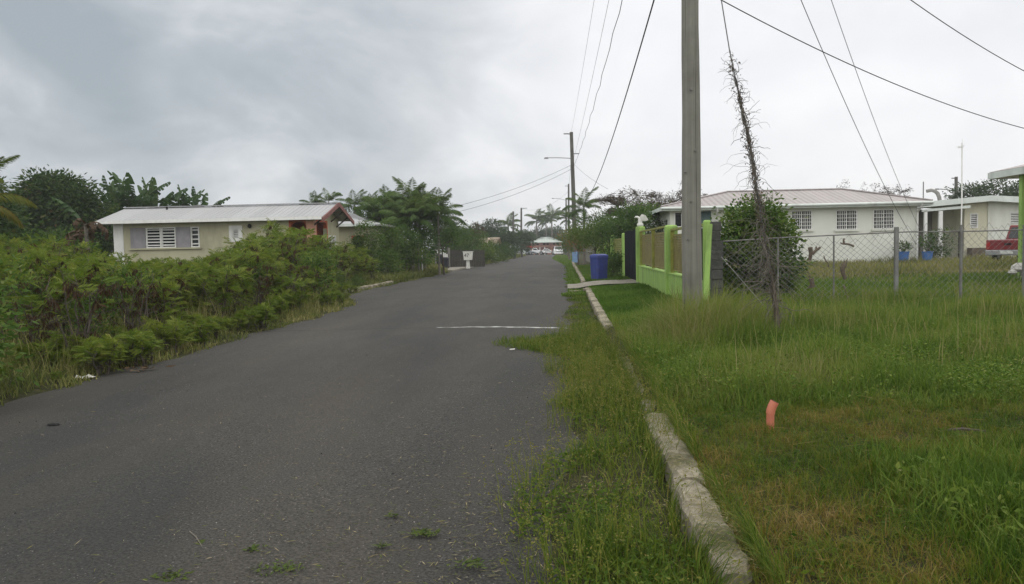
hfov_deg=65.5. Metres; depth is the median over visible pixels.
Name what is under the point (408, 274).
undergrowth
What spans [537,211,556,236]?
coconut palm
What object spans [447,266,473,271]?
pavement
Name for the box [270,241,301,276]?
wild shrub
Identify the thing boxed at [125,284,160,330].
dead shrub
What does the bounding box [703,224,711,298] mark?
green board
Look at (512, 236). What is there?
roadside tree
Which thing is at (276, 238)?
wild shrub
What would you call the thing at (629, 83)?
power line
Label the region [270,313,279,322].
wild shrub
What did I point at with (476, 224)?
croton tree
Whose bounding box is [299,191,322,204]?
palm
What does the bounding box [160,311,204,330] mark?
wild shrub
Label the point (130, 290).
dead shrub
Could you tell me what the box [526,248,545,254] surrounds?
parked car
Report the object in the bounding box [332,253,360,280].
wild shrub
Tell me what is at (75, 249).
wild shrub
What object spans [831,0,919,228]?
power line
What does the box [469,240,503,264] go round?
verge shrub
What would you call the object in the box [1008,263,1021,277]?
stone heap
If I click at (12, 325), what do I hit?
leafy weed
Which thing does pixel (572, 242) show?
garden tree
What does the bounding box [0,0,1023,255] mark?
sky
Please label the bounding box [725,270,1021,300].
field grass
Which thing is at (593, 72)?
power line
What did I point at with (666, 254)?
garden wall
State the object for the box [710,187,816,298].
round bush
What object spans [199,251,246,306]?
wild shrub
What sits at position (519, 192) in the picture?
power line
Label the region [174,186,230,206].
banana plant
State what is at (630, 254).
gate
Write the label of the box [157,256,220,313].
wild shrub
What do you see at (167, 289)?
dead shrub
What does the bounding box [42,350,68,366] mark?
wild shrub
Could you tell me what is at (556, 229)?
roadside tree
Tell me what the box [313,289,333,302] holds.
wild shrub
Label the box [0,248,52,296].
wild shrub
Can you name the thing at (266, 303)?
wild shrub
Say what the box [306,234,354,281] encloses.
wild shrub
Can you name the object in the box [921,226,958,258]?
bush
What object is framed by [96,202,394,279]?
bungalow
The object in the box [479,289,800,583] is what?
verge weeds
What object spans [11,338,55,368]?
wild shrub
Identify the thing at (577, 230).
garden tree
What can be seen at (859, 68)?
power line
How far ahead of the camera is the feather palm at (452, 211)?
49.08 m
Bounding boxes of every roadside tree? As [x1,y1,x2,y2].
[427,221,469,258]
[473,217,512,237]
[489,228,525,255]
[514,228,536,256]
[515,232,539,248]
[524,226,557,246]
[544,224,567,241]
[553,233,570,253]
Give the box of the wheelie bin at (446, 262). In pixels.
[441,257,448,267]
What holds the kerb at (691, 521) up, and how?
on the ground at (578, 431)
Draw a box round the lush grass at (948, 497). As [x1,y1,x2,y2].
[851,431,1023,583]
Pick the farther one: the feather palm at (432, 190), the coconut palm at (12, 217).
the feather palm at (432, 190)
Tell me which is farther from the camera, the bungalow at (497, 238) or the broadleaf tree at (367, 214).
the bungalow at (497, 238)
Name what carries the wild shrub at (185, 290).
on the ground at (578, 431)
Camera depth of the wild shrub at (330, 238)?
36.20 m
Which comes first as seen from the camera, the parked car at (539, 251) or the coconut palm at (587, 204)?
the coconut palm at (587, 204)
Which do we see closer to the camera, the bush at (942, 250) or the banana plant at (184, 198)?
the bush at (942, 250)
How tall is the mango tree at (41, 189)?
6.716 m
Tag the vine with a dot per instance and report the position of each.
(763, 242)
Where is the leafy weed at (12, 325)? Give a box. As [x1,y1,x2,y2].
[0,296,39,364]
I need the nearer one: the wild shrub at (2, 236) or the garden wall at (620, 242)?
the wild shrub at (2, 236)
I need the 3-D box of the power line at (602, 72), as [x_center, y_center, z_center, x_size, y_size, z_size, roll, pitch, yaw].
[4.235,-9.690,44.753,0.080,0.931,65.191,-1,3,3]
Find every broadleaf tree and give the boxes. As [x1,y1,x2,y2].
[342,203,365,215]
[354,189,416,235]
[402,186,450,267]
[425,214,463,274]
[942,179,1018,199]
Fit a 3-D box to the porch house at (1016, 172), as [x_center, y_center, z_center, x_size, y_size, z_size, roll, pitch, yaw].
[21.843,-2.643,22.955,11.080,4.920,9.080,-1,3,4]
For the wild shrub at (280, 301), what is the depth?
18.38 m
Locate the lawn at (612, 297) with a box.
[552,254,678,319]
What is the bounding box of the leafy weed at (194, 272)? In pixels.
[178,258,213,307]
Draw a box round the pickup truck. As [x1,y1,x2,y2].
[985,225,1017,260]
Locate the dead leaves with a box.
[115,365,175,371]
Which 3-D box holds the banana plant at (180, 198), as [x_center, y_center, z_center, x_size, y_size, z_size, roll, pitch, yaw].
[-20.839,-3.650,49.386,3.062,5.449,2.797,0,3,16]
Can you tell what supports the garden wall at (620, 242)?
on the ground at (578, 431)
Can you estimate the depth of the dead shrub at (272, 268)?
20.38 m
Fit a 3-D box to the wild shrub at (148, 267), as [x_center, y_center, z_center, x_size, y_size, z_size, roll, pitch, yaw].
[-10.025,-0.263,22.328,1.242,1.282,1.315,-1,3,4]
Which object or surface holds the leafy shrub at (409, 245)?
on the ground at (578, 431)
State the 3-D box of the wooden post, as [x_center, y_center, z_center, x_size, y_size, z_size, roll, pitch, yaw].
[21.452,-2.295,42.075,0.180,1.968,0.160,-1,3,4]
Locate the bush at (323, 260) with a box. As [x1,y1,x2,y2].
[291,241,343,296]
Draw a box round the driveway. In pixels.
[567,279,638,287]
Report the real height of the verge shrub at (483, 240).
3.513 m
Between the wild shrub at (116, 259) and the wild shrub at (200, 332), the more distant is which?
the wild shrub at (116, 259)
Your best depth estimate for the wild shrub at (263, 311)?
16.43 m
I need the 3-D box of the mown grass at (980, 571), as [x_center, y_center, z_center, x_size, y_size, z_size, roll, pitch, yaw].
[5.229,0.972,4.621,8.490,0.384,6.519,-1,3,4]
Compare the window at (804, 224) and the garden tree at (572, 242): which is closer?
the window at (804, 224)
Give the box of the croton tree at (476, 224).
[468,221,487,259]
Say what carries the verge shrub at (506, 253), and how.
on the ground at (578, 431)
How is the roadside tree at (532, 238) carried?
on the ground at (578, 431)
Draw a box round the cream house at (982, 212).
[917,195,1018,259]
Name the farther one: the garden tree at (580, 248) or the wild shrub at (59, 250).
the garden tree at (580, 248)
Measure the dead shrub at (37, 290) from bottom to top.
1.570 m
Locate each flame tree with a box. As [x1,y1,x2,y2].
[592,187,654,216]
[631,183,704,208]
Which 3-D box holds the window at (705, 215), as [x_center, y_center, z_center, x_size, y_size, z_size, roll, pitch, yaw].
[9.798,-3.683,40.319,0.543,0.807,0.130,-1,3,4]
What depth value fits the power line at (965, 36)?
15.95 m
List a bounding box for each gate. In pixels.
[435,248,449,266]
[624,230,635,279]
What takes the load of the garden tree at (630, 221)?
on the ground at (578, 431)
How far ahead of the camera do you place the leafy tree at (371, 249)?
40.91 m
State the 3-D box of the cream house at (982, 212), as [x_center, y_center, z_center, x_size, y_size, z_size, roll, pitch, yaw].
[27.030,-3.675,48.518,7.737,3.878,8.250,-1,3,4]
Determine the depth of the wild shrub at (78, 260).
18.27 m
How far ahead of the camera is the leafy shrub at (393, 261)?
42.52 m
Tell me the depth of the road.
6.33 m
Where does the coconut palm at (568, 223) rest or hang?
on the ground at (578, 431)
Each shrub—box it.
[0,221,102,256]
[0,233,73,261]
[0,234,57,294]
[0,240,62,283]
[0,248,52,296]
[0,249,43,294]
[0,263,49,316]
[0,269,92,344]
[0,292,53,345]
[0,302,22,347]
[0,365,7,377]
[1,234,30,251]
[2,275,48,333]
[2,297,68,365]
[5,245,72,257]
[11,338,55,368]
[15,254,122,309]
[18,244,114,340]
[18,257,95,336]
[28,225,106,258]
[36,235,92,259]
[37,240,100,262]
[38,270,119,357]
[38,333,75,359]
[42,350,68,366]
[47,370,64,381]
[60,347,82,361]
[61,251,118,301]
[68,332,128,375]
[69,334,103,358]
[74,251,113,266]
[79,252,137,323]
[81,252,128,261]
[82,343,115,362]
[83,272,113,326]
[97,324,126,339]
[101,271,166,331]
[107,338,139,365]
[109,258,193,324]
[113,322,159,351]
[117,259,184,312]
[117,328,169,365]
[119,274,188,325]
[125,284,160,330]
[128,268,162,280]
[130,261,171,271]
[141,316,197,354]
[153,257,167,270]
[155,274,214,310]
[156,274,178,313]
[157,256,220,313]
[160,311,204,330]
[161,267,199,316]
[163,325,195,345]
[185,319,220,344]
[189,260,213,302]
[191,262,257,314]
[191,314,217,324]
[193,256,210,264]
[193,337,206,345]
[196,266,247,317]
[196,279,229,316]
[197,315,230,339]
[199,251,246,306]
[209,247,234,263]
[214,229,280,303]
[217,316,238,331]
[219,246,269,266]
[219,246,284,307]
[222,263,278,308]
[223,236,279,255]
[231,310,259,331]
[240,302,276,330]
[249,217,302,248]
[251,269,314,310]
[251,302,274,322]
[255,230,313,251]
[262,295,290,316]
[263,251,288,291]
[263,289,294,305]
[267,228,323,291]
[268,266,302,290]
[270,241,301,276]
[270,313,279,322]
[275,249,308,288]
[276,225,327,254]
[278,288,308,310]
[283,261,325,304]
[285,264,314,291]
[287,288,312,311]
[296,250,337,275]
[298,248,336,271]
[303,258,334,293]
[305,236,341,254]
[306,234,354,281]
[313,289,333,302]
[314,291,337,308]
[317,250,349,282]
[323,242,354,279]
[330,282,348,292]
[330,290,346,302]
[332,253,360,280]
[343,252,372,279]
[345,285,355,292]
[346,246,372,276]
[358,245,409,272]
[361,258,380,279]
[379,220,437,273]
[392,219,450,269]
[405,250,434,267]
[426,226,478,261]
[441,220,490,256]
[456,231,499,260]
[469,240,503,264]
[485,240,508,262]
[497,240,518,261]
[600,247,624,275]
[607,252,620,275]
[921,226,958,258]
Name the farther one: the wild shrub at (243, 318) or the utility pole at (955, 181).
the utility pole at (955, 181)
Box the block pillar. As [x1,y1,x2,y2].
[710,222,723,299]
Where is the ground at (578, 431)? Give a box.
[0,249,1023,583]
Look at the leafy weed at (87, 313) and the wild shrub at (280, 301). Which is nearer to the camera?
the leafy weed at (87, 313)
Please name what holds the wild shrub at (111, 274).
on the ground at (578, 431)
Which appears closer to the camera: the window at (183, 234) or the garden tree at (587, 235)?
the window at (183, 234)
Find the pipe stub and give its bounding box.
[766,400,778,432]
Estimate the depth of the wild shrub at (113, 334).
12.80 m
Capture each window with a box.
[130,228,145,248]
[145,227,161,247]
[161,227,175,247]
[175,227,190,247]
[190,227,199,246]
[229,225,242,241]
[674,212,681,226]
[701,211,710,223]
[791,210,813,231]
[834,210,858,231]
[871,209,893,230]
[970,213,977,227]
[1010,212,1018,223]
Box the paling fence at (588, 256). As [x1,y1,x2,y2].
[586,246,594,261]
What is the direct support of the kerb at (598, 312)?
on the ground at (578, 431)
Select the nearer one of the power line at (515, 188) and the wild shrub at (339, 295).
the wild shrub at (339, 295)
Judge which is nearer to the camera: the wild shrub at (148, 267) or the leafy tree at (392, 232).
the wild shrub at (148, 267)
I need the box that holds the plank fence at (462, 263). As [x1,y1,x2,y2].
[447,247,485,266]
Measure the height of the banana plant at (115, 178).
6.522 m
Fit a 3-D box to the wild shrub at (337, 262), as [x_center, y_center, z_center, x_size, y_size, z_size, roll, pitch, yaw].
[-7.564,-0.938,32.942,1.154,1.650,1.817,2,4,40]
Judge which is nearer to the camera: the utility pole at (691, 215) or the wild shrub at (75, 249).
the utility pole at (691, 215)
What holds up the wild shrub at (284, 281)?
on the ground at (578, 431)
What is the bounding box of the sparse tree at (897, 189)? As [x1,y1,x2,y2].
[872,184,912,195]
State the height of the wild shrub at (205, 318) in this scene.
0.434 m
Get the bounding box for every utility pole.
[512,211,513,242]
[520,208,524,253]
[544,132,578,262]
[552,198,566,254]
[568,184,569,256]
[681,0,702,309]
[935,177,957,196]
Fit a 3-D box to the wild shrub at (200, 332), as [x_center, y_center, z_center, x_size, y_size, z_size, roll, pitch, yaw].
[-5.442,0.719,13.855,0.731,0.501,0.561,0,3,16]
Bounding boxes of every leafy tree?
[345,216,389,272]
[362,216,408,272]
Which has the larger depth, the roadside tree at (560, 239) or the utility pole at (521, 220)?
the roadside tree at (560, 239)
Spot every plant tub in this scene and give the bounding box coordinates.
[892,240,913,259]
[917,232,936,259]
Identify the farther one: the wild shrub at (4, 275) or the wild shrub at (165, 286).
the wild shrub at (4, 275)
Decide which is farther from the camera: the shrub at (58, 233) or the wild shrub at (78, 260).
the shrub at (58, 233)
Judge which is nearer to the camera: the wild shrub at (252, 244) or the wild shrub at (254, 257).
the wild shrub at (254, 257)
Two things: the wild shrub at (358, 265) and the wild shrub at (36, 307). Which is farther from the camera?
the wild shrub at (358, 265)
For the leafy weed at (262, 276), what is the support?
on the ground at (578, 431)
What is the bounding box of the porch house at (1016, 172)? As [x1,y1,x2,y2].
[988,164,1023,275]
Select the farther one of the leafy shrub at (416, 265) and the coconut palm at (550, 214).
the coconut palm at (550, 214)
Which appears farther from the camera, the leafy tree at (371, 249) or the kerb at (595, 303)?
the leafy tree at (371, 249)
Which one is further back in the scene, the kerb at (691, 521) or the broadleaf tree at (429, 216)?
the broadleaf tree at (429, 216)
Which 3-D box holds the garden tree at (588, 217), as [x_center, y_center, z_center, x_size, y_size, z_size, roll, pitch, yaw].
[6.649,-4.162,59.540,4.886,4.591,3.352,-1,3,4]
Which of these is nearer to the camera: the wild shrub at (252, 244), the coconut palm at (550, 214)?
the wild shrub at (252, 244)
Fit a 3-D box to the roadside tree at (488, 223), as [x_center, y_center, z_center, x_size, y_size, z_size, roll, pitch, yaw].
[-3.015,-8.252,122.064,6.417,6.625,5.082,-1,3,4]
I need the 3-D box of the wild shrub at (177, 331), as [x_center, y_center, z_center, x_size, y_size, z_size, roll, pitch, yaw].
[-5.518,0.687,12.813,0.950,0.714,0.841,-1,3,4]
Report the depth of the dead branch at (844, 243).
16.75 m
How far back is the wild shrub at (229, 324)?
15.78 m
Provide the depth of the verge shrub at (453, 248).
70.05 m
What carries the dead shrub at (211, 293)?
on the ground at (578, 431)
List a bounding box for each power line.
[462,165,570,204]
[463,169,570,210]
[571,3,593,130]
[572,1,608,163]
[572,1,621,168]
[588,0,654,196]
[722,0,1023,128]
[801,0,915,242]
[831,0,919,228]
[911,0,1023,70]
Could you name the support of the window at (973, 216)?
in the cream house at (982, 212)
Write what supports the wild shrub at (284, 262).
on the ground at (578, 431)
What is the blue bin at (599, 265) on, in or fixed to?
on the ground at (578, 431)
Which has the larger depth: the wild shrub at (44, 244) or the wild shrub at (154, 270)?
the wild shrub at (44, 244)
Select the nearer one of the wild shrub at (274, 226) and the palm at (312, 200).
the wild shrub at (274, 226)
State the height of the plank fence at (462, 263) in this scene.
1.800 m
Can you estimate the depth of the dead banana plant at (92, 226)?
25.87 m
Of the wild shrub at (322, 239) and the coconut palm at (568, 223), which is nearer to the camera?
the wild shrub at (322, 239)
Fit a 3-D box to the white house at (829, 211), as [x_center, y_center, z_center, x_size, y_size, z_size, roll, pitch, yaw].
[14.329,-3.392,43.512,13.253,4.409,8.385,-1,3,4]
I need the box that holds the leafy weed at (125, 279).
[86,254,169,330]
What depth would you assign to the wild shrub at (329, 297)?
22.12 m
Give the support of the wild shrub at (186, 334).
on the ground at (578, 431)
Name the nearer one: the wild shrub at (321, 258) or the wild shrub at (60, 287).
the wild shrub at (60, 287)
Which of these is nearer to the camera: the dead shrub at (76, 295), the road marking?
the dead shrub at (76, 295)
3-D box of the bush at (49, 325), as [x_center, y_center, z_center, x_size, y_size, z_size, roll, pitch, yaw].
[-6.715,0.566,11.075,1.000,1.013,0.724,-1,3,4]
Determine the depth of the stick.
5.85 m
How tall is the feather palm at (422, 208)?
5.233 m
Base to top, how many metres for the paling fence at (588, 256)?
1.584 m
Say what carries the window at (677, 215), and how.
in the white house at (829, 211)
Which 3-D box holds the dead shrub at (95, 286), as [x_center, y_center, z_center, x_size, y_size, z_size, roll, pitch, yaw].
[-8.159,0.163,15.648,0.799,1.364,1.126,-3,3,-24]
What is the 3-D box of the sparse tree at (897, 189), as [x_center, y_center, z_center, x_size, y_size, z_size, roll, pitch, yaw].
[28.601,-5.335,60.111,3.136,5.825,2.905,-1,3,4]
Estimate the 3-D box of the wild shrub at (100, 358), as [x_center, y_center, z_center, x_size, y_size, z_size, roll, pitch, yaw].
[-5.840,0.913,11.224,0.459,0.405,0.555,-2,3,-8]
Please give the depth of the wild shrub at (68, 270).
13.65 m
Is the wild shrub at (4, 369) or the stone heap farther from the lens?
the stone heap
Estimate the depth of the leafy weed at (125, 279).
13.99 m
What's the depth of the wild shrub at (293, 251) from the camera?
25.95 m
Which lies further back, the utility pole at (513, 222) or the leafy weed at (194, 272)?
the utility pole at (513, 222)
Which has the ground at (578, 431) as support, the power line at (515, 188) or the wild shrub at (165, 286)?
the wild shrub at (165, 286)
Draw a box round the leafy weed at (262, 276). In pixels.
[234,257,284,306]
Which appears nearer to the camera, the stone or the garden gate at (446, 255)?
the stone
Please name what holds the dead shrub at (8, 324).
on the ground at (578, 431)
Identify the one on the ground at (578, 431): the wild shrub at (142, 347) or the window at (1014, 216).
the wild shrub at (142, 347)
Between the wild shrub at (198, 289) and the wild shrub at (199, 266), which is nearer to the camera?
the wild shrub at (198, 289)
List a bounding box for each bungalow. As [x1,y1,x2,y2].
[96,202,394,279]
[477,237,500,259]
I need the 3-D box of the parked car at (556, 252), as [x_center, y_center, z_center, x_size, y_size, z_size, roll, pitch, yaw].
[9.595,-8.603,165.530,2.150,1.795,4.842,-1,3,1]
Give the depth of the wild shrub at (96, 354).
10.70 m
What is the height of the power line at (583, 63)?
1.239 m
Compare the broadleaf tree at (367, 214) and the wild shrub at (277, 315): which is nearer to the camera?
the wild shrub at (277, 315)
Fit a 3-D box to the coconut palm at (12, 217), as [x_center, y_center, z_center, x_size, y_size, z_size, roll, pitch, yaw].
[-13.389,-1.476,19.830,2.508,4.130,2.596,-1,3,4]
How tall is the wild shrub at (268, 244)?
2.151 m
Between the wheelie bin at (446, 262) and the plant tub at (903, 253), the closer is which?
the plant tub at (903, 253)
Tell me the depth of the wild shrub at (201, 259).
22.79 m
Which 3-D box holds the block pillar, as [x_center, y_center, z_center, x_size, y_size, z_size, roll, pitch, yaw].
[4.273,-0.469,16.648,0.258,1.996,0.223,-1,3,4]
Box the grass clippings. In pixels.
[10,345,757,583]
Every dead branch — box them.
[808,246,820,260]
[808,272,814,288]
[840,238,853,246]
[840,258,847,279]
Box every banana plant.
[51,197,108,260]
[95,175,146,212]
[99,171,170,208]
[126,177,187,206]
[151,195,195,207]
[171,184,204,204]
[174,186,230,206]
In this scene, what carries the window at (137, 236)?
in the bungalow at (182, 232)
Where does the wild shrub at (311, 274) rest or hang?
on the ground at (578, 431)
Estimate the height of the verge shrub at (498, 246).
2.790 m
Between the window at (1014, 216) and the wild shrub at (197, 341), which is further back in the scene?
the window at (1014, 216)
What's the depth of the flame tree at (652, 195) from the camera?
54.40 m
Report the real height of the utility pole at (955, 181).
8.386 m
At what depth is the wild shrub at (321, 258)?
27.93 m
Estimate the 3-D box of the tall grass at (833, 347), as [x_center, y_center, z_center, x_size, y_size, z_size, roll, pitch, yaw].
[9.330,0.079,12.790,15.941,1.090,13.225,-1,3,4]
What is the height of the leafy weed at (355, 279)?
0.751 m
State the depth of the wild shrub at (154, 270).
17.68 m
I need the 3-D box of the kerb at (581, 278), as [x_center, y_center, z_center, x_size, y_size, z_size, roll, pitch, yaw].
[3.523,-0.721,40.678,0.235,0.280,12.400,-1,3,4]
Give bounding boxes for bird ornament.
[635,214,647,225]
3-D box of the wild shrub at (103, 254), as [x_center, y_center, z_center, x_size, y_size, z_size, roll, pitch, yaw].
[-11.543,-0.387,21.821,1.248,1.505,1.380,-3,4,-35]
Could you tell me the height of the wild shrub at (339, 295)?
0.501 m
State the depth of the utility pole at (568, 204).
126.94 m
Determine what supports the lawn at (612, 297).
on the ground at (578, 431)
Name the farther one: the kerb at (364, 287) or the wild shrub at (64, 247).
the kerb at (364, 287)
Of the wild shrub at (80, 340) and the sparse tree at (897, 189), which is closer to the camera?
the wild shrub at (80, 340)
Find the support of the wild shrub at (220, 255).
on the ground at (578, 431)
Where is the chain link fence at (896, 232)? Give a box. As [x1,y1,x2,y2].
[723,223,1023,300]
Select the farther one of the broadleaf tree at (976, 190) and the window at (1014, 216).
the broadleaf tree at (976, 190)
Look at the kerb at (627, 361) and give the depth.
9.51 m
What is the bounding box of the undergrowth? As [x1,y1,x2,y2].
[0,253,525,405]
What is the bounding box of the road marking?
[437,326,555,327]
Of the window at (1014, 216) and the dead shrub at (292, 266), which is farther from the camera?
the window at (1014, 216)
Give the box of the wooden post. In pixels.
[918,230,920,257]
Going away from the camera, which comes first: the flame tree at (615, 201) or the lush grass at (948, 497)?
the lush grass at (948, 497)
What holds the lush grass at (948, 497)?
on the ground at (578, 431)
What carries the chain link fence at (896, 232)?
on the ground at (578, 431)
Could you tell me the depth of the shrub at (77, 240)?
28.03 m
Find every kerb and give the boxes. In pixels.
[345,285,368,292]
[368,280,393,287]
[577,272,585,282]
[585,287,595,300]
[590,297,601,310]
[594,309,612,328]
[621,357,643,394]
[639,399,656,415]
[643,412,704,488]
[671,479,751,583]
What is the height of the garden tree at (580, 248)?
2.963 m
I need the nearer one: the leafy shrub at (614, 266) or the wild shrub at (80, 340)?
the wild shrub at (80, 340)
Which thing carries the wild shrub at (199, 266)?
on the ground at (578, 431)
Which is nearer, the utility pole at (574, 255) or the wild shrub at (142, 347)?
the wild shrub at (142, 347)
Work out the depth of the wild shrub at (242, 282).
17.70 m
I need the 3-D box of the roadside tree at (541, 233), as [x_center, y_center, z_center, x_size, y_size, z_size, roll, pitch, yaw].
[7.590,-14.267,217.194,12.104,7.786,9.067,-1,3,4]
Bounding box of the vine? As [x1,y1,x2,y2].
[717,0,823,330]
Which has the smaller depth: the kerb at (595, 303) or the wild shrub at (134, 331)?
the wild shrub at (134, 331)
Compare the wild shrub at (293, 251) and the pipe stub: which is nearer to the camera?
the pipe stub
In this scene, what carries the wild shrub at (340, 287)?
on the ground at (578, 431)
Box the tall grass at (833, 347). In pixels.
[601,274,1023,413]
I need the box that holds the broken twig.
[189,531,204,545]
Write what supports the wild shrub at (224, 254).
on the ground at (578, 431)
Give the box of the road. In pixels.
[0,255,580,583]
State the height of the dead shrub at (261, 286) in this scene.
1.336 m
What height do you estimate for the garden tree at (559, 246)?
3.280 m
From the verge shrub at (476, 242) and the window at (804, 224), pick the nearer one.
the window at (804, 224)
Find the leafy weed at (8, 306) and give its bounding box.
[0,258,39,386]
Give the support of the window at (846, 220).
in the white house at (829, 211)
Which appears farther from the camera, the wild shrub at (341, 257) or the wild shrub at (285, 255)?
the wild shrub at (341, 257)
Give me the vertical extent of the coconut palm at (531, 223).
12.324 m
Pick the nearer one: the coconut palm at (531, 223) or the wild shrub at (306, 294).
the wild shrub at (306, 294)
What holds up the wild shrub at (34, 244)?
on the ground at (578, 431)
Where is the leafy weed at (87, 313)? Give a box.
[44,293,117,338]
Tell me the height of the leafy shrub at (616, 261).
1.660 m
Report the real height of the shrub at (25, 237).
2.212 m
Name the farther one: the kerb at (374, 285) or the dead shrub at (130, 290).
the kerb at (374, 285)
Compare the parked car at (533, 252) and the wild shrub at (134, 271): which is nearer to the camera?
the wild shrub at (134, 271)
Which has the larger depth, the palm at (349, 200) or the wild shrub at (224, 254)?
the palm at (349, 200)
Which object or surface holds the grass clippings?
on the ground at (578, 431)
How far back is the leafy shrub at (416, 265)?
54.40 m
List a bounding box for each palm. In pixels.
[0,155,37,228]
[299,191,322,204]
[312,188,342,203]
[335,189,370,215]
[350,190,377,212]
[357,191,397,224]
[364,184,407,266]
[377,195,429,269]
[380,176,435,268]
[391,191,442,269]
[403,185,448,267]
[415,187,466,274]
[497,213,520,252]
[524,208,546,234]
[536,203,563,237]
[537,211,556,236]
[554,205,582,259]
[562,186,600,263]
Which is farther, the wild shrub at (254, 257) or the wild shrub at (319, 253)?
the wild shrub at (319, 253)
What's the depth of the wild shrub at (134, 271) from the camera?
15.01 m
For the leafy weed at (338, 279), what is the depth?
30.22 m
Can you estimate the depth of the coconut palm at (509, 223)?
131.56 m
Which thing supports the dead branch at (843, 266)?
attached to the chain link fence at (896, 232)
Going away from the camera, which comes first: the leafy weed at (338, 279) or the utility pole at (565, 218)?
the leafy weed at (338, 279)
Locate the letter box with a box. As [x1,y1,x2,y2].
[463,251,473,268]
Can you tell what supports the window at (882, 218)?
in the white house at (829, 211)
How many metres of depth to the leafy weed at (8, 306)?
9.14 m
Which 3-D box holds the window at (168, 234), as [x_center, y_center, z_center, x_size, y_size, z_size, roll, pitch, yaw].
[-15.992,-2.538,37.123,0.688,0.952,0.135,-1,3,4]
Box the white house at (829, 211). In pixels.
[651,188,933,263]
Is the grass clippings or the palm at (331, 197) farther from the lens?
the palm at (331, 197)
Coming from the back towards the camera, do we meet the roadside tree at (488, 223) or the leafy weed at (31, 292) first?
the roadside tree at (488, 223)
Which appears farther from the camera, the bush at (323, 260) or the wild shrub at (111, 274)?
the bush at (323, 260)
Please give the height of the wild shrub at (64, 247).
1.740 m
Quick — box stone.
[47,423,59,425]
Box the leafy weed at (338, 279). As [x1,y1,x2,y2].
[333,270,351,286]
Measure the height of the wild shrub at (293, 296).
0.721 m
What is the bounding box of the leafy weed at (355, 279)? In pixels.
[349,272,365,286]
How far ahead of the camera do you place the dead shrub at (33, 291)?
14.16 m
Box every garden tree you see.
[553,224,591,264]
[553,239,572,252]
[562,220,605,253]
[568,240,593,256]
[569,208,618,240]
[577,214,628,254]
[593,198,665,249]
[616,197,670,265]
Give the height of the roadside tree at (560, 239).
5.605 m
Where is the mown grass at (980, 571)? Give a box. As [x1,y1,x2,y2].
[655,385,1023,583]
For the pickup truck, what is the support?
on the ground at (578, 431)
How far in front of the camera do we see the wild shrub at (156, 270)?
18.08 m
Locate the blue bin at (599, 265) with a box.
[590,254,607,278]
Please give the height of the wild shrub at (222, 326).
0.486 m
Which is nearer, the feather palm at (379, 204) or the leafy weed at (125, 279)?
the leafy weed at (125, 279)
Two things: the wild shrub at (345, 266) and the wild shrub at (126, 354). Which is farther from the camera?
the wild shrub at (345, 266)
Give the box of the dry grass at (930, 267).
[650,252,1017,278]
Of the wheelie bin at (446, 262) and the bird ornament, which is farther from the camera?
the wheelie bin at (446, 262)
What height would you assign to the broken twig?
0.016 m
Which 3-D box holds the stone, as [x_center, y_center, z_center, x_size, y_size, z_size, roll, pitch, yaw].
[-4.296,1.241,7.468,0.124,0.028,0.078,-1,3,4]
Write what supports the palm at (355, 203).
on the ground at (578, 431)
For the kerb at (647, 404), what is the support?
on the ground at (578, 431)
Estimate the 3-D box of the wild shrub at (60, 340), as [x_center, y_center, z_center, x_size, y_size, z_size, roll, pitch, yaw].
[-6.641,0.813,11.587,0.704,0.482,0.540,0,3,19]
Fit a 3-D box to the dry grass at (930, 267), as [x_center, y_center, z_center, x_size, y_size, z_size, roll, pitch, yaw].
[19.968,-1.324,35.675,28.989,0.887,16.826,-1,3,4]
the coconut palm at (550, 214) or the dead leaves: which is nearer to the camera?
the dead leaves
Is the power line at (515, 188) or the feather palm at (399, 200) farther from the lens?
the power line at (515, 188)
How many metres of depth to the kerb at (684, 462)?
5.45 m
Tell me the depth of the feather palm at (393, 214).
48.08 m
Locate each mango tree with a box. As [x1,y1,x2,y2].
[0,176,43,249]
[2,164,128,256]
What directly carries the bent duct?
on the cream house at (982, 212)
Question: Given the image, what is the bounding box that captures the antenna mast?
[958,143,964,224]
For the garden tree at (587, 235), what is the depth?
45.43 m
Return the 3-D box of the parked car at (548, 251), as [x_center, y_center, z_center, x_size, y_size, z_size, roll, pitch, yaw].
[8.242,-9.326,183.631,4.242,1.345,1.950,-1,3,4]
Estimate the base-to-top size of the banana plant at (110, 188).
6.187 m
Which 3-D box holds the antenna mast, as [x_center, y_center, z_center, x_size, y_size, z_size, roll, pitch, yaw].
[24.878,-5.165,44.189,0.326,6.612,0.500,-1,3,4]
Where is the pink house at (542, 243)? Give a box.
[528,237,561,254]
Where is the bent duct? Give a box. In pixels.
[926,189,941,199]
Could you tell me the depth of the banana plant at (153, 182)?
49.21 m
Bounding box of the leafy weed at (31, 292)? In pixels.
[0,254,84,340]
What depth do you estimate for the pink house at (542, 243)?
191.59 m
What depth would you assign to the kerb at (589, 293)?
24.78 m
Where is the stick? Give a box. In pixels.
[948,427,985,431]
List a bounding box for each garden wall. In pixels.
[596,233,624,275]
[635,220,710,298]
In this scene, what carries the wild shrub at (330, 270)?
on the ground at (578, 431)
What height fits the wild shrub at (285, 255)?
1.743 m
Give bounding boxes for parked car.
[518,249,536,254]
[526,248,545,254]
[542,249,552,254]
[553,246,562,254]
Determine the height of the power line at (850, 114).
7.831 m
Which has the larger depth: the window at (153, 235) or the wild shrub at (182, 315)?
the window at (153, 235)

